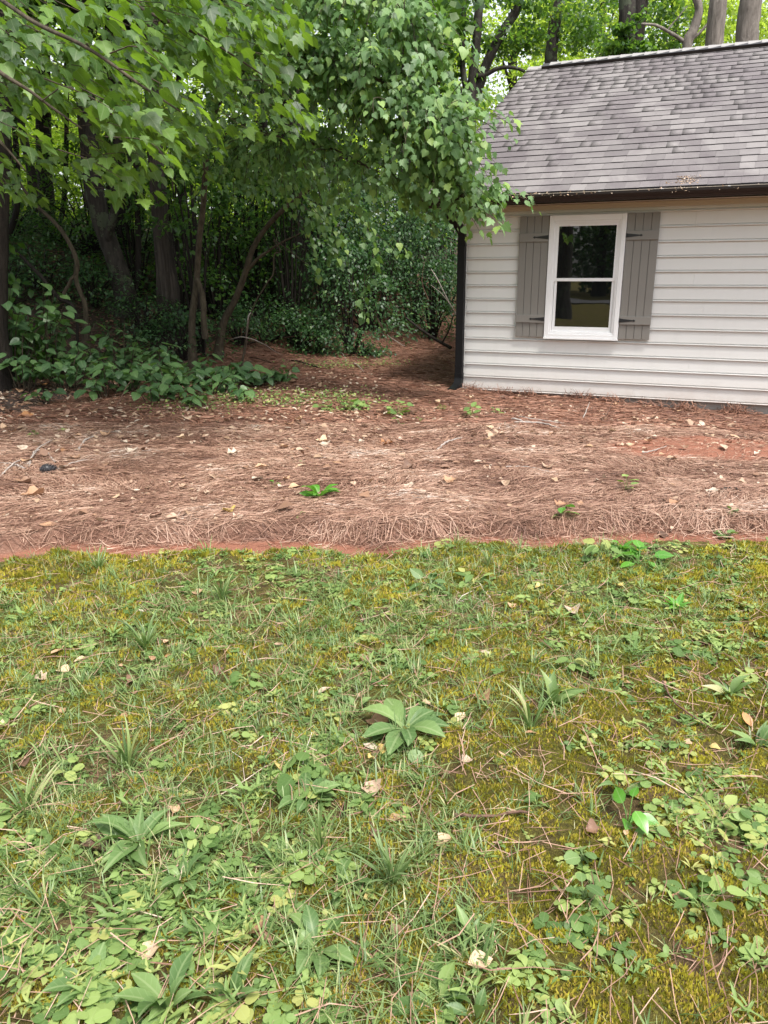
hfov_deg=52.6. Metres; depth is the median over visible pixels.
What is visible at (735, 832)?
weed
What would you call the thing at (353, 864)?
weed
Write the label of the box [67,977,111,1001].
weed
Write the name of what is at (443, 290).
stick
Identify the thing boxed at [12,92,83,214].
shrub
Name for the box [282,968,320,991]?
weed
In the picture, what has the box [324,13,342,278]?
sapling
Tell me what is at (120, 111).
tree
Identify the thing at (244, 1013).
weed
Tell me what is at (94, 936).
weed
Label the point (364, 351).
shrub
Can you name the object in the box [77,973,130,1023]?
weed
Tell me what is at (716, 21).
tree
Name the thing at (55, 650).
fallen leaf
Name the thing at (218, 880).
weed
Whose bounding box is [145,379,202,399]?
broadleaf shrub
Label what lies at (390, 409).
weed plant
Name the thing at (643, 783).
weed
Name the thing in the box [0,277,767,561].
straw bed
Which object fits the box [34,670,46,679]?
fallen leaf
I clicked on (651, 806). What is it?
weed
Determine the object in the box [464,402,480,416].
weed plant
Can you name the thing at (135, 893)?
weed
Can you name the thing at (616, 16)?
tree
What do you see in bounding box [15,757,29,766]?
fallen leaf
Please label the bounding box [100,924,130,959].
weed
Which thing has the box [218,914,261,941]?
weed
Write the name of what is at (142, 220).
sapling
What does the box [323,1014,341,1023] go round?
weed
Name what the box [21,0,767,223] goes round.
sky
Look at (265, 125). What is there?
sapling
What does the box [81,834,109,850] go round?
fallen leaf
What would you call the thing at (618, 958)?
weed plant
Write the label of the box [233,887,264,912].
weed
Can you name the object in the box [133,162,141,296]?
sapling
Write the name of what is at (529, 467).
stick
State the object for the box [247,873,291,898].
weed plant
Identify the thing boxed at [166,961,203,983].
weed
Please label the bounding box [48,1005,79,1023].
weed
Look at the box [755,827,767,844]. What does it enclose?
weed
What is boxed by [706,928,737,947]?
weed
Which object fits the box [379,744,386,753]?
fallen leaf
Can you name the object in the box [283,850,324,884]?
weed
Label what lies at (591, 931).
weed
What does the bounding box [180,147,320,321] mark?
leafy sapling
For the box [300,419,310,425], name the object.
fallen leaf
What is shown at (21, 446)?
fallen leaf
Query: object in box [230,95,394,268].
shrub
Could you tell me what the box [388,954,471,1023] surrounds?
weed plant
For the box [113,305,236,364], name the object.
shrub
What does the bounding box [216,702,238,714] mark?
weed
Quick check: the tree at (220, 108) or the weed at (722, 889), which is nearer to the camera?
the weed at (722, 889)
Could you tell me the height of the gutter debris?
0.233 m
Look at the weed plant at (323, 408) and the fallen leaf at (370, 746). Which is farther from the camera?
the weed plant at (323, 408)
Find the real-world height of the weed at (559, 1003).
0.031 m
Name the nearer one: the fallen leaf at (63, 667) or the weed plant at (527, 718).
the weed plant at (527, 718)
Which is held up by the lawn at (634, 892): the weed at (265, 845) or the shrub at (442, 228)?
the weed at (265, 845)
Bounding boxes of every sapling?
[9,99,20,239]
[9,139,13,216]
[10,100,71,182]
[11,139,150,257]
[20,182,88,354]
[49,29,68,240]
[53,127,189,294]
[74,101,86,224]
[104,122,257,315]
[133,158,242,354]
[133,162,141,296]
[139,144,294,320]
[139,165,144,234]
[176,50,182,239]
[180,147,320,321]
[219,157,351,343]
[227,54,245,261]
[249,115,262,246]
[260,81,275,308]
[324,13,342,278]
[357,23,370,275]
[399,49,405,254]
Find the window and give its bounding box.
[543,213,627,340]
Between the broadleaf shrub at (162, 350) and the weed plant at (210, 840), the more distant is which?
the broadleaf shrub at (162, 350)
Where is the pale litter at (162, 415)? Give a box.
[0,361,381,443]
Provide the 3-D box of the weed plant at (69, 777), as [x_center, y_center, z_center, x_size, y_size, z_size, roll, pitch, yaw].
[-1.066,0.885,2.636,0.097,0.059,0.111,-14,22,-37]
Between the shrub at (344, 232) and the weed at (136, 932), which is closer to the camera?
the weed at (136, 932)
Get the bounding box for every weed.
[0,892,23,915]
[0,926,26,955]
[0,936,22,956]
[0,955,10,982]
[1,899,14,915]
[2,804,28,822]
[2,926,21,934]
[6,603,38,618]
[6,939,41,970]
[6,968,30,994]
[12,965,53,994]
[13,981,44,1017]
[24,909,51,939]
[25,829,51,846]
[25,944,59,966]
[32,995,75,1023]
[33,851,51,865]
[46,837,70,857]
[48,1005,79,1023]
[54,856,82,871]
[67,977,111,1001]
[74,828,100,842]
[75,974,99,984]
[75,1007,111,1023]
[77,957,132,1010]
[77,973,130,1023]
[85,887,136,912]
[85,923,112,948]
[86,932,123,971]
[92,899,152,933]
[93,851,106,872]
[97,915,141,936]
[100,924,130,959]
[100,983,119,1002]
[104,979,131,999]
[107,356,430,413]
[109,873,147,898]
[110,788,146,815]
[110,887,128,905]
[111,906,135,935]
[120,986,147,1023]
[121,882,159,910]
[121,954,150,975]
[122,921,147,944]
[124,1006,149,1023]
[128,841,140,858]
[137,863,164,885]
[141,918,163,937]
[148,755,172,768]
[148,999,192,1023]
[156,889,174,909]
[158,884,197,918]
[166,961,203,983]
[168,839,197,864]
[176,1001,200,1020]
[177,909,219,946]
[181,945,198,960]
[182,908,222,938]
[186,899,227,915]
[189,976,215,1004]
[191,951,225,987]
[195,906,224,936]
[198,899,222,922]
[200,867,242,893]
[203,989,231,1011]
[206,1003,236,1023]
[207,945,266,982]
[210,977,239,1021]
[214,991,259,1023]
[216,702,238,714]
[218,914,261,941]
[219,771,275,802]
[220,910,253,943]
[223,951,250,977]
[227,910,241,921]
[230,898,263,931]
[231,824,257,838]
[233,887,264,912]
[239,890,260,905]
[241,871,259,889]
[253,994,269,1009]
[255,837,285,876]
[256,900,276,914]
[256,988,295,1023]
[256,1000,282,1023]
[260,841,294,865]
[266,770,296,793]
[268,762,297,787]
[272,836,295,864]
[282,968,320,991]
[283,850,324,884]
[286,964,315,986]
[290,758,323,777]
[293,774,322,800]
[306,985,346,1022]
[316,921,329,940]
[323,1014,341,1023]
[325,709,348,720]
[334,861,360,884]
[348,792,381,819]
[355,885,385,898]
[359,650,379,666]
[377,644,392,653]
[398,955,425,977]
[399,806,414,823]
[437,1008,455,1023]
[448,972,498,1005]
[499,967,526,993]
[508,948,542,979]
[520,969,548,1001]
[522,943,554,965]
[526,953,549,969]
[532,912,575,943]
[532,995,549,1008]
[535,961,569,982]
[535,992,566,1019]
[536,1016,555,1023]
[554,893,582,911]
[558,919,583,948]
[563,843,589,862]
[569,906,608,935]
[575,864,592,882]
[578,887,601,907]
[580,926,603,944]
[584,913,607,936]
[610,909,633,927]
[612,937,636,958]
[621,638,654,654]
[635,776,664,787]
[641,798,663,814]
[646,877,667,894]
[656,944,677,968]
[660,800,683,818]
[665,639,701,659]
[679,713,706,725]
[684,817,724,837]
[685,765,712,780]
[685,882,711,906]
[690,780,717,798]
[690,795,724,816]
[691,809,711,825]
[700,852,721,875]
[700,887,734,900]
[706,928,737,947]
[711,767,732,780]
[722,819,743,835]
[727,980,767,1023]
[728,808,765,836]
[733,891,764,910]
[735,938,767,971]
[736,868,767,894]
[744,832,767,845]
[746,802,767,831]
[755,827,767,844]
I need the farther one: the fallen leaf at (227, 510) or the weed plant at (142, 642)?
the fallen leaf at (227, 510)
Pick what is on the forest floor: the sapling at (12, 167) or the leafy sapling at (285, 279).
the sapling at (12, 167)
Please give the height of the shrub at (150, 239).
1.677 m
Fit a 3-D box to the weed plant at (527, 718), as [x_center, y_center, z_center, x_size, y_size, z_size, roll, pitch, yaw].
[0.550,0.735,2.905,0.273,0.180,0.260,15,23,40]
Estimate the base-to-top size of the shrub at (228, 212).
4.063 m
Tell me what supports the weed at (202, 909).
on the lawn at (634, 892)
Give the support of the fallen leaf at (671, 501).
on the pine straw at (568, 438)
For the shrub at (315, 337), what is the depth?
14.51 m
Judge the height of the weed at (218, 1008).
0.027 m
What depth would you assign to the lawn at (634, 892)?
2.66 m
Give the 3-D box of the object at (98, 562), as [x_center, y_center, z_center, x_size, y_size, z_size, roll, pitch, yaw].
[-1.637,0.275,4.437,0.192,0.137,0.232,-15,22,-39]
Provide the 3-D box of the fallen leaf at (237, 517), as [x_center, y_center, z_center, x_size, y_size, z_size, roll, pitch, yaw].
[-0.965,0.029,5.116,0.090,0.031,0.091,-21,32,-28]
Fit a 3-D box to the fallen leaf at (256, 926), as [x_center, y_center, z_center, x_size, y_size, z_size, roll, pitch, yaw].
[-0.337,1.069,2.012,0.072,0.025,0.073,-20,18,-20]
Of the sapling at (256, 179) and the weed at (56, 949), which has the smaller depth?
the weed at (56, 949)
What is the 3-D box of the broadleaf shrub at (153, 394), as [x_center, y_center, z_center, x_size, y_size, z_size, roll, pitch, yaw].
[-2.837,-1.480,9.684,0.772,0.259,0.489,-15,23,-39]
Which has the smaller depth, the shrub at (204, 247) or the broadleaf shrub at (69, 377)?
the broadleaf shrub at (69, 377)
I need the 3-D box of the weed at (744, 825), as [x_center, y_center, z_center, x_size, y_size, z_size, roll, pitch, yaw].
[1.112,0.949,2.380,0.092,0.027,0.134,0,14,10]
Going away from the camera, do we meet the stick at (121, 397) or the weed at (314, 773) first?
the weed at (314, 773)
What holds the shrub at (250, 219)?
on the forest floor
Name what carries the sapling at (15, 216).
on the forest floor
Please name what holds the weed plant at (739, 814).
on the lawn at (634, 892)
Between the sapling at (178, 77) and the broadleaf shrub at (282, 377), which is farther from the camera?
the sapling at (178, 77)
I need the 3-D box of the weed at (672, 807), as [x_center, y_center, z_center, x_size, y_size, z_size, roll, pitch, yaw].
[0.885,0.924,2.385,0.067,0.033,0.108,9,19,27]
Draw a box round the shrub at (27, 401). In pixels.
[0,242,241,411]
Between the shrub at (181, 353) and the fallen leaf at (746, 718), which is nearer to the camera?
the fallen leaf at (746, 718)
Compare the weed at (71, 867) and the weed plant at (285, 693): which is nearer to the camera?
the weed at (71, 867)
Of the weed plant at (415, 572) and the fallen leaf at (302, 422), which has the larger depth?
the fallen leaf at (302, 422)
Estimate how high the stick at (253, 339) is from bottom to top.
0.572 m
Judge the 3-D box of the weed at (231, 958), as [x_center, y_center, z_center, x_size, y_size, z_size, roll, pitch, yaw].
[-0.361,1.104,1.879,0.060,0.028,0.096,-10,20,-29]
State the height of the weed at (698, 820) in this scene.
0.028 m
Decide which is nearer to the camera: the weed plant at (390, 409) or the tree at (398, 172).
the weed plant at (390, 409)
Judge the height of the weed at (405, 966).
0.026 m
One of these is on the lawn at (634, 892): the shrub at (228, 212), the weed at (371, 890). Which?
the weed at (371, 890)
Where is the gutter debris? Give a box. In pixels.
[512,175,758,197]
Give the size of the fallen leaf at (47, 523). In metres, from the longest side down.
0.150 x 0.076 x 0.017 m
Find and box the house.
[418,39,767,413]
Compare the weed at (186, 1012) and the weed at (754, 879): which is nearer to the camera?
the weed at (186, 1012)
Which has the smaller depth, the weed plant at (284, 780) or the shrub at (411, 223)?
the weed plant at (284, 780)
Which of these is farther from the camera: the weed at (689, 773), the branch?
the branch
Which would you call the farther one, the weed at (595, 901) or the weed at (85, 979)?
the weed at (595, 901)
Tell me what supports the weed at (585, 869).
on the lawn at (634, 892)
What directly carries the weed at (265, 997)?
on the lawn at (634, 892)
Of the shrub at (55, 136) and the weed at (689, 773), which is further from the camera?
the shrub at (55, 136)
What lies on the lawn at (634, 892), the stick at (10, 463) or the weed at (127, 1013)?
the weed at (127, 1013)
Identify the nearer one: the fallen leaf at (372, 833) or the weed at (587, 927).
the weed at (587, 927)
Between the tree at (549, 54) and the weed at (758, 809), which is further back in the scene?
the tree at (549, 54)
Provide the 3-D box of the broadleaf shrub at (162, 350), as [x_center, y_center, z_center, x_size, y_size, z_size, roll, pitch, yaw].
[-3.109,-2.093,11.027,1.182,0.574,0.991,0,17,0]
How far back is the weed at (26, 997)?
1.80 m
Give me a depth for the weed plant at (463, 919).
2.02 m
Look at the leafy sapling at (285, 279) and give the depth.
14.68 m
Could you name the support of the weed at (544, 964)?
on the lawn at (634, 892)
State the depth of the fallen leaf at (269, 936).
2.00 m
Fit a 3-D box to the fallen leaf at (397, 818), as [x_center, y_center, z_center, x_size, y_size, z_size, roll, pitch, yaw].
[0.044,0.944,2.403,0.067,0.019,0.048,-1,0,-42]
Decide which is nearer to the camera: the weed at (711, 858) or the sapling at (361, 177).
the weed at (711, 858)
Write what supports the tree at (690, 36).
on the straw bed
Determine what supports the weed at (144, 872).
on the lawn at (634, 892)
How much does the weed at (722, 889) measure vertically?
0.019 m
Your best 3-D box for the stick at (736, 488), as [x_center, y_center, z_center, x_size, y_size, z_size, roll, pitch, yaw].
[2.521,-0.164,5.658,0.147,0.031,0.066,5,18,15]
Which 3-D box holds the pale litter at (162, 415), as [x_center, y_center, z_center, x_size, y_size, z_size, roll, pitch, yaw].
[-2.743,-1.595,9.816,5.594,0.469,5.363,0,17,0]
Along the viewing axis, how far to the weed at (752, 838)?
2.31 m
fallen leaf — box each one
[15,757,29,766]
[16,476,30,482]
[17,411,33,416]
[17,445,27,450]
[20,485,43,495]
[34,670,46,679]
[40,521,59,525]
[51,645,64,652]
[56,664,69,671]
[63,409,72,415]
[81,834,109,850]
[125,447,136,451]
[126,674,137,681]
[140,940,158,959]
[166,512,178,517]
[170,805,180,812]
[213,664,223,674]
[222,505,235,511]
[227,447,239,453]
[231,513,243,519]
[245,912,267,933]
[252,928,272,940]
[255,463,266,467]
[274,761,284,770]
[288,482,297,487]
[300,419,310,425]
[316,434,327,441]
[319,440,329,446]
[361,778,381,795]
[363,892,375,899]
[364,743,375,748]
[366,713,388,724]
[371,827,381,836]
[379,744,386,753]
[390,813,405,821]
[390,924,401,934]
[402,459,413,468]
[437,833,450,845]
[443,475,456,482]
[455,712,465,720]
[462,754,471,761]
[468,949,492,967]
[487,430,497,436]
[501,480,509,485]
[554,499,569,503]
[564,603,579,613]
[586,818,602,832]
[669,499,680,504]
[670,891,682,898]
[705,487,717,491]
[711,743,719,748]
[742,712,752,725]
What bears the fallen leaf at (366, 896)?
on the lawn at (634, 892)
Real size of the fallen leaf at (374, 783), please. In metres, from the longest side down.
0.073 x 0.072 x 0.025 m
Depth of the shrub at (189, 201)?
28.57 m
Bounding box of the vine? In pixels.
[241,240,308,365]
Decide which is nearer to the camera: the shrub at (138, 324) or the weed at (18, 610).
the weed at (18, 610)
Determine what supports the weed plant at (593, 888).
on the lawn at (634, 892)
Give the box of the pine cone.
[39,463,56,473]
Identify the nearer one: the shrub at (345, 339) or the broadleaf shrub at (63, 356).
the broadleaf shrub at (63, 356)
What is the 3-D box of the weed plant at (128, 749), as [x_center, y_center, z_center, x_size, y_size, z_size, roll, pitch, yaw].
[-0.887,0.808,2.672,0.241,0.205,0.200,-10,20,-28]
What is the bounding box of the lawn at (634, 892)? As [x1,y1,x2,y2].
[0,540,767,1023]
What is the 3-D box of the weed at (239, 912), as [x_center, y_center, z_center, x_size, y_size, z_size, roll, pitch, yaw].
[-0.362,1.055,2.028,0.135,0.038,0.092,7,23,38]
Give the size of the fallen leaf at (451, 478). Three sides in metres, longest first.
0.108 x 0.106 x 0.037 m
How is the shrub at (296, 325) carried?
on the straw bed
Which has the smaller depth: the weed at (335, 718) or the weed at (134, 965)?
the weed at (134, 965)
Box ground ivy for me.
[8,209,456,334]
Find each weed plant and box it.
[0,757,60,821]
[6,850,71,919]
[41,942,117,1006]
[54,757,84,789]
[79,807,186,873]
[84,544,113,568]
[90,713,163,772]
[110,604,171,647]
[114,949,208,1023]
[161,851,209,896]
[175,817,218,855]
[202,571,242,599]
[205,948,261,1014]
[229,670,262,687]
[232,723,271,742]
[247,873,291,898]
[262,752,314,804]
[276,675,308,701]
[276,904,354,978]
[278,772,340,815]
[281,611,310,634]
[296,805,338,850]
[299,484,339,496]
[301,856,371,909]
[313,404,332,411]
[337,695,370,710]
[340,398,368,409]
[344,822,435,897]
[361,698,448,753]
[381,743,423,773]
[382,400,413,414]
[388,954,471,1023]
[404,568,451,599]
[446,902,498,946]
[446,987,488,1018]
[453,568,493,587]
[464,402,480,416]
[478,544,495,565]
[499,676,567,727]
[523,790,548,807]
[540,669,587,707]
[551,504,579,518]
[555,657,591,672]
[564,846,598,864]
[565,873,604,906]
[582,538,623,560]
[593,945,625,975]
[596,770,650,799]
[612,540,636,550]
[612,540,673,567]
[613,787,658,834]
[617,474,638,489]
[634,824,670,839]
[662,593,690,608]
[663,875,749,927]
[690,790,738,841]
[702,675,753,698]
[713,529,738,538]
[729,721,767,746]
[732,807,767,833]
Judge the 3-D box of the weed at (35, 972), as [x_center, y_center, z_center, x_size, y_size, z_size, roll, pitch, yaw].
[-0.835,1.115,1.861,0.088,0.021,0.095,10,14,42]
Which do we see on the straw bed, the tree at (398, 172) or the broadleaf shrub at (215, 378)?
the broadleaf shrub at (215, 378)
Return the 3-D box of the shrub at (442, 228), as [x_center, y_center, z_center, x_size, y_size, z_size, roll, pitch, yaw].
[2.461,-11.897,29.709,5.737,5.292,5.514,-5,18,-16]
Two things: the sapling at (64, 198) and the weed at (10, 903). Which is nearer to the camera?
the weed at (10, 903)
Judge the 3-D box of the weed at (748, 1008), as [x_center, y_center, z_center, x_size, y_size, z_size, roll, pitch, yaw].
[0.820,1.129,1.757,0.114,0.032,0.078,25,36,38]
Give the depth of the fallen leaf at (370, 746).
2.77 m
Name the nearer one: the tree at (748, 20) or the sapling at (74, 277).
the sapling at (74, 277)
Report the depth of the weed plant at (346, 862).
2.14 m
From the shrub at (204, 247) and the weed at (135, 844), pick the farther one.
the shrub at (204, 247)
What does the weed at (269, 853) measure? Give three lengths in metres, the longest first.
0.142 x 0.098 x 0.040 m
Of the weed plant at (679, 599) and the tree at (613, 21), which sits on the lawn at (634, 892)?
the weed plant at (679, 599)
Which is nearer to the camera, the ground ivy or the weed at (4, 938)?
the weed at (4, 938)
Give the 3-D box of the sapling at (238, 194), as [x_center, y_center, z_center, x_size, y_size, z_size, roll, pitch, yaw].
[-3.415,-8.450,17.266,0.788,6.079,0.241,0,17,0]
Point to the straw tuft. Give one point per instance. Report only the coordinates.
(682, 407)
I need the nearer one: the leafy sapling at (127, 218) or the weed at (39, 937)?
the weed at (39, 937)
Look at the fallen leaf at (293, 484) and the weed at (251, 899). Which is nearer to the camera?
the weed at (251, 899)
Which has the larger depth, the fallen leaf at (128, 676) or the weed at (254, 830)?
the fallen leaf at (128, 676)
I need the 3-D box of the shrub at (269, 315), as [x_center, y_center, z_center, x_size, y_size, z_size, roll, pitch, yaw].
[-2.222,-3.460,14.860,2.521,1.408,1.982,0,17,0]
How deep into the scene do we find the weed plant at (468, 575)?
4.23 m
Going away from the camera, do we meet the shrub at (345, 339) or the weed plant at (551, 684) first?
the weed plant at (551, 684)
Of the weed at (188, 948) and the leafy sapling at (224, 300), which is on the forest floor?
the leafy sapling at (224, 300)
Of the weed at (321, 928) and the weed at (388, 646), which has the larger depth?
the weed at (388, 646)
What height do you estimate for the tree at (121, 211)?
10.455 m
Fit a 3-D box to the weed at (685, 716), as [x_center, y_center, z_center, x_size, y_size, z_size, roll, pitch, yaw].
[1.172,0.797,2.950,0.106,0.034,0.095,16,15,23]
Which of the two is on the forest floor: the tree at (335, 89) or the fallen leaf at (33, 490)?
the tree at (335, 89)
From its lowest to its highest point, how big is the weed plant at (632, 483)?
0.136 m
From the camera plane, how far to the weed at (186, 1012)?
1.79 m
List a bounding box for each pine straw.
[0,421,767,550]
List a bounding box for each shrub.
[0,242,241,411]
[0,333,61,391]
[2,287,59,382]
[8,233,106,297]
[8,239,92,326]
[8,243,59,381]
[8,283,87,379]
[9,195,75,247]
[9,198,141,255]
[10,89,166,223]
[10,91,103,218]
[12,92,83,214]
[16,351,103,390]
[18,253,153,326]
[20,388,65,402]
[39,321,134,380]
[62,210,189,259]
[74,361,129,400]
[76,323,168,371]
[79,356,162,392]
[89,286,210,353]
[103,90,219,219]
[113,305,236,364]
[116,362,210,393]
[119,342,205,382]
[124,382,183,401]
[128,218,276,280]
[132,101,233,225]
[141,140,313,284]
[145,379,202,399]
[146,354,224,383]
[154,256,271,322]
[164,90,279,234]
[173,387,214,406]
[188,368,248,393]
[202,126,369,320]
[202,360,272,387]
[208,301,287,354]
[215,293,325,348]
[221,252,334,329]
[228,159,420,352]
[228,384,255,402]
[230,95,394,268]
[237,365,291,386]
[250,104,392,234]
[256,298,358,356]
[261,367,299,384]
[282,321,349,357]
[283,238,419,357]
[289,139,455,346]
[308,108,421,245]
[333,130,456,301]
[336,332,393,357]
[345,181,458,337]
[377,209,458,310]
[383,187,458,247]
[385,257,456,341]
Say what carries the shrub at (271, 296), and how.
on the forest floor
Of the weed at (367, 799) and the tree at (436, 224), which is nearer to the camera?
the weed at (367, 799)
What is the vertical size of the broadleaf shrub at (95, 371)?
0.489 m
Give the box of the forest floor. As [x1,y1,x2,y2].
[0,210,457,413]
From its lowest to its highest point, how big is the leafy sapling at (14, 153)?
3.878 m
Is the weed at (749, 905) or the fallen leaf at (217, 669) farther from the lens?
the fallen leaf at (217, 669)
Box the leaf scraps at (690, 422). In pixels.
[0,381,767,528]
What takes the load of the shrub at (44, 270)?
on the forest floor
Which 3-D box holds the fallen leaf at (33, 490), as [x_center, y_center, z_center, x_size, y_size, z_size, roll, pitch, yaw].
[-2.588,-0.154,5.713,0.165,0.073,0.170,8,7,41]
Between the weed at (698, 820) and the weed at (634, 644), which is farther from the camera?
the weed at (634, 644)
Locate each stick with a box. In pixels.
[0,462,25,469]
[1,459,27,474]
[27,440,52,464]
[28,449,56,466]
[76,436,93,450]
[113,379,131,412]
[226,336,282,355]
[245,312,253,354]
[376,316,404,345]
[406,317,451,348]
[431,269,455,314]
[436,437,460,449]
[442,315,453,342]
[454,810,527,817]
[506,466,550,472]
[511,418,558,425]
[515,421,559,427]
[518,416,565,423]
[662,680,703,723]
[720,487,738,491]
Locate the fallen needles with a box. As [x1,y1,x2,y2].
[0,541,767,1023]
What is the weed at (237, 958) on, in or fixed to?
on the lawn at (634, 892)
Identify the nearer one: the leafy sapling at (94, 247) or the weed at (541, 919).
the weed at (541, 919)
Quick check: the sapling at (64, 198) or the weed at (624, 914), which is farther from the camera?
the sapling at (64, 198)
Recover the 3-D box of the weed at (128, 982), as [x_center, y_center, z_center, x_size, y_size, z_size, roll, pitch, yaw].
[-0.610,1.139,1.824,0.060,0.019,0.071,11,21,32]
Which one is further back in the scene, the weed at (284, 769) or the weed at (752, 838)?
the weed at (284, 769)
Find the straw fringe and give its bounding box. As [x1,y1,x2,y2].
[0,500,767,558]
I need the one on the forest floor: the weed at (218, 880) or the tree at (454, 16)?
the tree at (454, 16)
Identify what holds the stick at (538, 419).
on the straw bed
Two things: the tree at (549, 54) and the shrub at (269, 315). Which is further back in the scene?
the tree at (549, 54)
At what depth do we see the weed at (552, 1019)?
1.77 m
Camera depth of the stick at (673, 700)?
3.02 m
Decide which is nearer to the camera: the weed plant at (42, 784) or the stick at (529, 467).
the weed plant at (42, 784)
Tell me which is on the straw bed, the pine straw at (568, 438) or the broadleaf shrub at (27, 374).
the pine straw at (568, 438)
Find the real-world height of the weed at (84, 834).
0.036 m
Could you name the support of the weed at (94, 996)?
on the lawn at (634, 892)
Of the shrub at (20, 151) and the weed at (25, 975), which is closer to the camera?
the weed at (25, 975)
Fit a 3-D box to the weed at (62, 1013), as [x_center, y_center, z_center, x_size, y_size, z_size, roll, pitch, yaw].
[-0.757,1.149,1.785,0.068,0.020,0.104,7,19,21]
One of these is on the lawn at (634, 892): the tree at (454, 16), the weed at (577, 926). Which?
the weed at (577, 926)
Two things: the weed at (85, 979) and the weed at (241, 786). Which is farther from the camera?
the weed at (241, 786)
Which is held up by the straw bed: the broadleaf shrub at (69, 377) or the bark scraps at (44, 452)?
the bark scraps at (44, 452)
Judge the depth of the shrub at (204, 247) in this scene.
16.92 m
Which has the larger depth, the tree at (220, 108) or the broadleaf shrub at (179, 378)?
the tree at (220, 108)
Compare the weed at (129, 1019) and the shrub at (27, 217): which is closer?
the weed at (129, 1019)
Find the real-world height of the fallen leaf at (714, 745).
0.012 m
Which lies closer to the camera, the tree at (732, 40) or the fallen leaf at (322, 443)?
the fallen leaf at (322, 443)
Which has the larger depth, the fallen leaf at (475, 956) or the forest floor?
the forest floor
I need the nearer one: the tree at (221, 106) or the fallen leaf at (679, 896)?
the fallen leaf at (679, 896)
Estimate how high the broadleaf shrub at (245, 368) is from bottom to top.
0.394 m
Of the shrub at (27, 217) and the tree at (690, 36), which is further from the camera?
the tree at (690, 36)
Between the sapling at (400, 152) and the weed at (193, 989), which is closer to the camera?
the weed at (193, 989)
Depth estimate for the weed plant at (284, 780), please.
2.53 m
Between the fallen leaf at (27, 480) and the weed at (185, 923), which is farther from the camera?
the fallen leaf at (27, 480)
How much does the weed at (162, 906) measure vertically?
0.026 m
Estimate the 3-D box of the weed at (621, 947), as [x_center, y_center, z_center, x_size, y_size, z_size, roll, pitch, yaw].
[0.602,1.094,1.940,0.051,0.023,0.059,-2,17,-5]
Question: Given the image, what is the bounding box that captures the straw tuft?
[459,381,758,414]
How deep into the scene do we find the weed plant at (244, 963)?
1.84 m
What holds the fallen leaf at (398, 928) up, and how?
on the lawn at (634, 892)
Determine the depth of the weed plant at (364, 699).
3.03 m
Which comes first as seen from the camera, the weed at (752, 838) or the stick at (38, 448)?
the weed at (752, 838)
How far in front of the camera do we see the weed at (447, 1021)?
1.77 m
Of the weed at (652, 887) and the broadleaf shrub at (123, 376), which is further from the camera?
the broadleaf shrub at (123, 376)
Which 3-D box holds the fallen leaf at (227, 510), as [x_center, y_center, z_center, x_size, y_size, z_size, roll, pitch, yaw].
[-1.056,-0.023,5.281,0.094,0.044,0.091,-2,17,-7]
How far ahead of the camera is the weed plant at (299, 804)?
2.50 m
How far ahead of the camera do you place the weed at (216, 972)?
1.90 m
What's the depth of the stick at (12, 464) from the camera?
6.36 m
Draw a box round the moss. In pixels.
[0,539,767,1023]
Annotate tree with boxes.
[0,0,318,392]
[10,25,100,211]
[11,0,215,257]
[15,96,38,224]
[16,0,104,233]
[26,23,252,159]
[51,22,197,119]
[70,0,140,318]
[143,1,321,344]
[157,0,491,302]
[158,0,541,367]
[162,10,387,228]
[174,30,321,210]
[193,9,389,231]
[212,156,430,359]
[327,0,602,210]
[344,0,530,237]
[395,63,416,254]
[397,0,573,275]
[424,0,445,253]
[444,0,616,128]
[488,0,613,79]
[499,0,761,58]
[525,0,705,58]
[526,1,682,63]
[593,0,767,49]
[635,0,647,52]
[641,0,727,48]
[649,0,767,48]
[686,3,767,45]
[735,0,761,41]
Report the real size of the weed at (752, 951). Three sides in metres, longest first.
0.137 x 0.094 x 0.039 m
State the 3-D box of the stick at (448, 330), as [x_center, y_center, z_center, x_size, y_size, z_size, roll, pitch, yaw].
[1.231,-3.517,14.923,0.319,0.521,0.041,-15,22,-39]
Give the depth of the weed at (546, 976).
1.88 m
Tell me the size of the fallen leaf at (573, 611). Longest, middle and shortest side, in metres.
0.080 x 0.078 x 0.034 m
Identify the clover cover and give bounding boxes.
[0,537,767,1023]
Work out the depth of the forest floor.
13.65 m
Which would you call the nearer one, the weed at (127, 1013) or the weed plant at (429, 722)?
the weed at (127, 1013)
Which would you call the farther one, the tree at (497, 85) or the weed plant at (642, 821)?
the tree at (497, 85)
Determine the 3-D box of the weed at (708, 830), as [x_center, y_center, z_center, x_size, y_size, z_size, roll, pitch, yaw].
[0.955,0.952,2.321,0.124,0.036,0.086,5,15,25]
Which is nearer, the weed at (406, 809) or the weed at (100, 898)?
the weed at (100, 898)
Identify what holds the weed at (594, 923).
on the lawn at (634, 892)
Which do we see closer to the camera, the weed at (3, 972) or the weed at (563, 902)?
the weed at (3, 972)
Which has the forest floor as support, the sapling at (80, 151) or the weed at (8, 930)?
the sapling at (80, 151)
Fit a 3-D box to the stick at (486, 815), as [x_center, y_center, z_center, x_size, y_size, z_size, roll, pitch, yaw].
[0.332,0.938,2.410,0.233,0.020,0.021,-1,17,-1]
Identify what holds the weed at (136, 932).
on the lawn at (634, 892)
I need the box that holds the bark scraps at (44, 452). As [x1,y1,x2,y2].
[0,379,766,538]
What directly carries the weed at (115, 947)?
on the lawn at (634, 892)
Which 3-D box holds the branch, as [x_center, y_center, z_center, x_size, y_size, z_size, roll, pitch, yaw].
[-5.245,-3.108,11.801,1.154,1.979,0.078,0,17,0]
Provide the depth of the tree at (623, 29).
21.88 m

